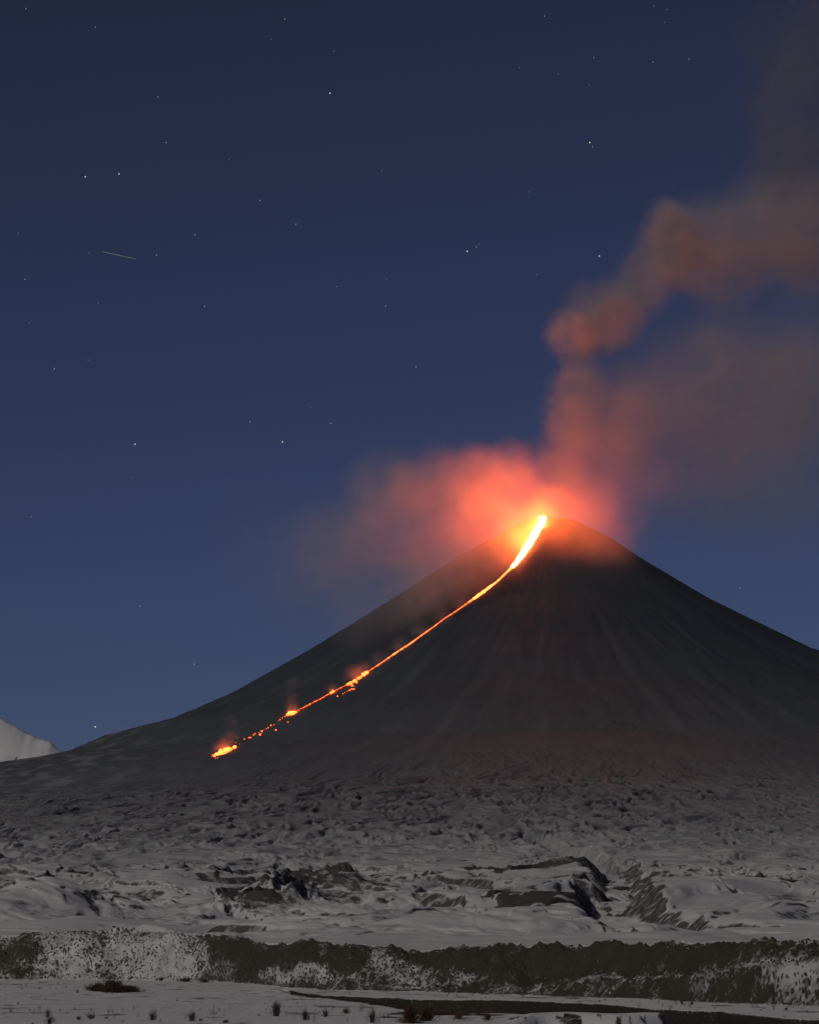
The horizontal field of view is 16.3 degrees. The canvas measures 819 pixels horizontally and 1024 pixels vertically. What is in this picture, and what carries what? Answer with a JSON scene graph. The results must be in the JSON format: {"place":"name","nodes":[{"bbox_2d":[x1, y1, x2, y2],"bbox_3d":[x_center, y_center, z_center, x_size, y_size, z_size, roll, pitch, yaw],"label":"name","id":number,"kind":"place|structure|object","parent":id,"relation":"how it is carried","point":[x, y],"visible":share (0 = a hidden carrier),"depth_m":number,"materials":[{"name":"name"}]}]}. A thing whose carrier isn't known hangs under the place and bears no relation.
{"place":"outdoors","nodes":[
{"label":"outdoors","id":0,"kind":"place"},
{"bbox_2d":[0,718,61,761],"bbox_3d":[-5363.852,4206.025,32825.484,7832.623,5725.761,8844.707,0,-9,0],"label":"snowy mountain","id":1,"kind":"structure","parent":0,"point":[16,743],"depth_m":33710.50,"materials":[{"name":"white snow"}]},
{"bbox_2d":[0,518,818,848],"bbox_3d":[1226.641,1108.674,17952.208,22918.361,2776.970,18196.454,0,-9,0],"label":"volcano","id":2,"kind":"structure","parent":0,"point":[568,680],"depth_m":16370.95,"materials":[{"name":"black stone"}]},
{"bbox_2d":[213,747,231,756],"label":"lava lobe","id":3,"kind":"object","parent":2,"relation":"on","point":[224,751],"visible":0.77,"depth_m":15908.30,"materials":[{"name":"yellow liquid"}]},
{"bbox_2d":[286,711,296,715],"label":"lava lobe","id":4,"kind":"object","parent":2,"relation":"on","point":[291,713],"visible":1,"depth_m":17109.36,"materials":[{"name":"yellow liquid"}]},
{"bbox_2d":[347,677,358,685],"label":"lava lobe","id":5,"kind":"object","parent":2,"relation":"on","point":[354,680],"visible":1,"depth_m":17666.63,"materials":[{"name":"liquid"}]},
{"bbox_2d":[296,517,545,710],"bbox_3d":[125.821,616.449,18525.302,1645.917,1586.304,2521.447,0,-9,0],"label":"lava flow","id":6,"kind":"object","parent":2,"relation":"on","point":[532,538],"visible":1,"depth_m":19250.83,"materials":[{"name":"orange liquid"}]},
{"bbox_2d":[0,836,818,950],"bbox_3d":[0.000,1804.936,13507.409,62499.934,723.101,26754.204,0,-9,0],"label":"hills","id":7,"kind":"structure","parent":0,"point":[421,894],"depth_m":3529.85,"materials":[{"name":"white snow"}]},
{"bbox_2d":[0,927,818,1005],"bbox_3d":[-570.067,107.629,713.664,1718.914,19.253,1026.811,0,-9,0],"label":"river bank","id":8,"kind":"structure","parent":0,"point":[678,971],"depth_m":413.92,"materials":[{"name":"white snow"}]},
{"bbox_2d":[0,977,818,1023],"bbox_3d":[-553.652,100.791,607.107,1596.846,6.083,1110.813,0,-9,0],"label":"ground","id":9,"kind":"structure","parent":0,"point":[248,1007],"depth_m":254.62,"materials":[{"name":"white snow"}]},
{"bbox_2d":[44,1008,49,1017],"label":"shrub","id":10,"kind":"object","parent":9,"relation":"on","point":[47,1013],"visible":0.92,"depth_m":181.75,"materials":[{"name":"brown plant"}]},
{"bbox_2d":[83,983,102,991],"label":"shrub","id":11,"kind":"object","parent":9,"relation":"on","point":[93,987],"visible":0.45,"depth_m":423.43,"materials":[{"name":"brown plant"}]},
{"bbox_2d":[94,975,132,992],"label":"shrub","id":12,"kind":"object","parent":9,"relation":"on","point":[112,986],"visible":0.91,"depth_m":404.69,"materials":[{"name":"brown plant"}]},
{"bbox_2d":[122,985,146,991],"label":"shrub","id":13,"kind":"object","parent":9,"relation":"on","point":[134,988],"visible":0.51,"depth_m":413.40,"materials":[{"name":"brown plant"}]},
{"bbox_2d":[149,1009,157,1019],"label":"shrub","id":14,"kind":"object","parent":9,"relation":"on","point":[152,1016],"visible":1,"depth_m":174.10,"materials":[{"name":"brown plant"}]},
{"bbox_2d":[176,976,195,981],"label":"shrub","id":15,"kind":"object","parent":9,"relation":"on","point":[186,979],"visible":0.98,"depth_m":796.72,"materials":[{"name":"brown plant"}]},
{"bbox_2d":[186,1009,197,1020],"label":"shrub","id":16,"kind":"object","parent":9,"relation":"on","point":[191,1018],"visible":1,"depth_m":170.69,"materials":[{"name":"brown plant"}]},
{"bbox_2d":[196,977,212,982],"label":"shrub","id":17,"kind":"object","parent":9,"relation":"on","point":[203,981],"visible":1,"depth_m":760.86,"materials":[{"name":"brown plant"}]},
{"bbox_2d":[269,999,281,1015],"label":"shrub","id":18,"kind":"object","parent":9,"relation":"on","point":[276,1007],"visible":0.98,"depth_m":188.60,"materials":[{"name":"brown plant"}]},
{"bbox_2d":[301,1006,310,1019],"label":"shrub","id":19,"kind":"object","parent":9,"relation":"on","point":[305,1015],"visible":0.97,"depth_m":176.14,"materials":[{"name":"brown plant"}]},
{"bbox_2d":[320,1007,330,1016],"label":"shrub","id":20,"kind":"object","parent":9,"relation":"on","point":[325,1014],"visible":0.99,"depth_m":186.63,"materials":[{"name":"brown plant"}]},
{"bbox_2d":[341,1007,351,1013],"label":"shrub","id":21,"kind":"object","parent":9,"relation":"on","point":[344,1010],"visible":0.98,"depth_m":204.07,"materials":[{"name":"brown plant"}]},
{"bbox_2d":[367,1005,375,1022],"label":"shrub","id":22,"kind":"object","parent":9,"relation":"on","point":[372,1016],"visible":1,"depth_m":167.19,"materials":[{"name":"brown plant"}]},
{"bbox_2d":[395,1004,420,1023],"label":"shrub","id":23,"kind":"object","parent":9,"relation":"on","point":[410,1016],"visible":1,"depth_m":164.99,"materials":[{"name":"brown plant"}]},
{"bbox_2d":[416,1004,438,1020],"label":"shrub","id":24,"kind":"object","parent":9,"relation":"on","point":[425,1014],"visible":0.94,"depth_m":171.22,"materials":[{"name":"brown plant"}]},
{"bbox_2d":[448,1011,467,1018],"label":"shrub","id":25,"kind":"object","parent":9,"relation":"on","point":[457,1016],"visible":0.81,"depth_m":178.88,"materials":[{"name":"brown plant"}]},
{"bbox_2d":[481,1011,492,1019],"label":"shrub","id":26,"kind":"object","parent":9,"relation":"on","point":[486,1015],"visible":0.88,"depth_m":174.21,"materials":[{"name":"brown plant"}]},
{"bbox_2d":[0,0,818,751],"label":"sky","id":27,"kind":"structure","parent":0,"point":[657,393],"materials":[{"name":"blue"}]}
]}

